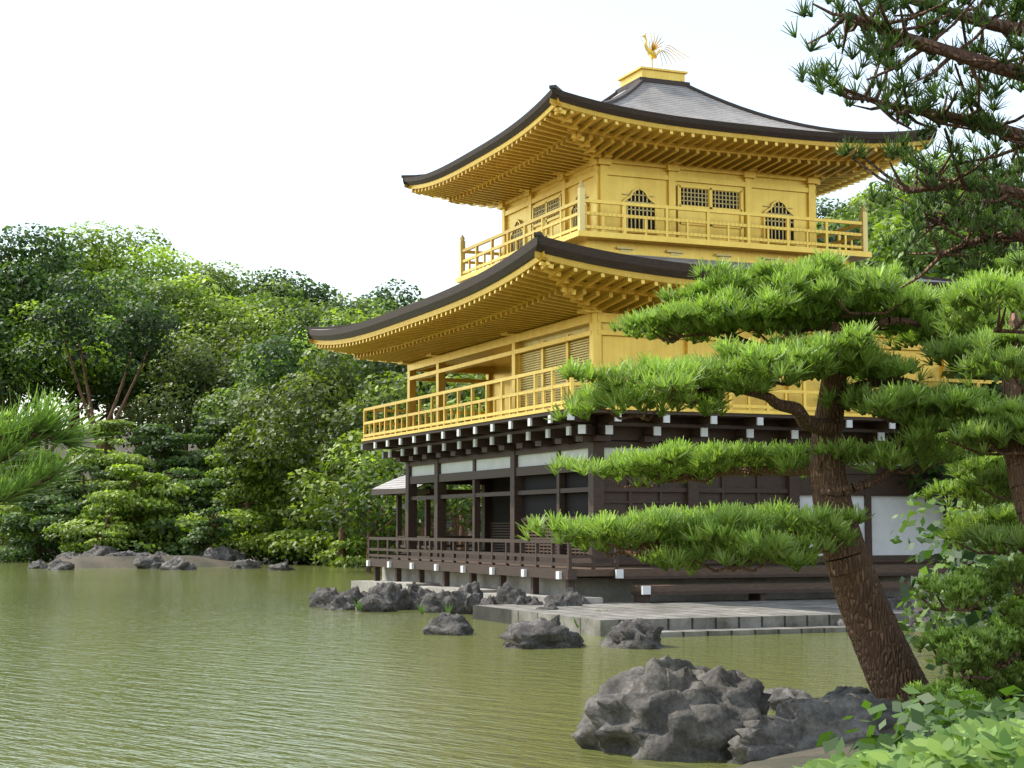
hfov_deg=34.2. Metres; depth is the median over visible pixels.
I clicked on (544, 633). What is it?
rocks
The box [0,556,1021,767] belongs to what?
water
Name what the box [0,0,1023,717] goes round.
pine
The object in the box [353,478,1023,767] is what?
bushes
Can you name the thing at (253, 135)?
sky
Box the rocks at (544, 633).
[0,544,952,648]
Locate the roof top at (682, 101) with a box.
[611,82,840,132]
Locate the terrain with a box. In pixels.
[0,424,1015,767]
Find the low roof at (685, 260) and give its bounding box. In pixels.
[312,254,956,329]
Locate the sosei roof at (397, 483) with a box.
[373,475,481,488]
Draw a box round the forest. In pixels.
[0,147,1023,596]
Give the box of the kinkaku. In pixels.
[305,66,1001,636]
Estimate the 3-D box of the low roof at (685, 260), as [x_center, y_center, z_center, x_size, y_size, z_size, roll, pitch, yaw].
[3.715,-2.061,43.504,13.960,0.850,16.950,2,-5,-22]
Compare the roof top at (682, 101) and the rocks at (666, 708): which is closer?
the rocks at (666, 708)
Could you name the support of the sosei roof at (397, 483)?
on the kinkaku
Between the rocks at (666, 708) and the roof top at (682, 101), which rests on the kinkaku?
the roof top at (682, 101)
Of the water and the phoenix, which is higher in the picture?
the phoenix
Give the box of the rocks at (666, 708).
[570,655,909,763]
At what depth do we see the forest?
93.87 m
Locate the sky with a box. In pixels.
[0,0,1023,429]
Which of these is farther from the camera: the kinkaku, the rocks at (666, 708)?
the kinkaku
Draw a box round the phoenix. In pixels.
[640,32,688,66]

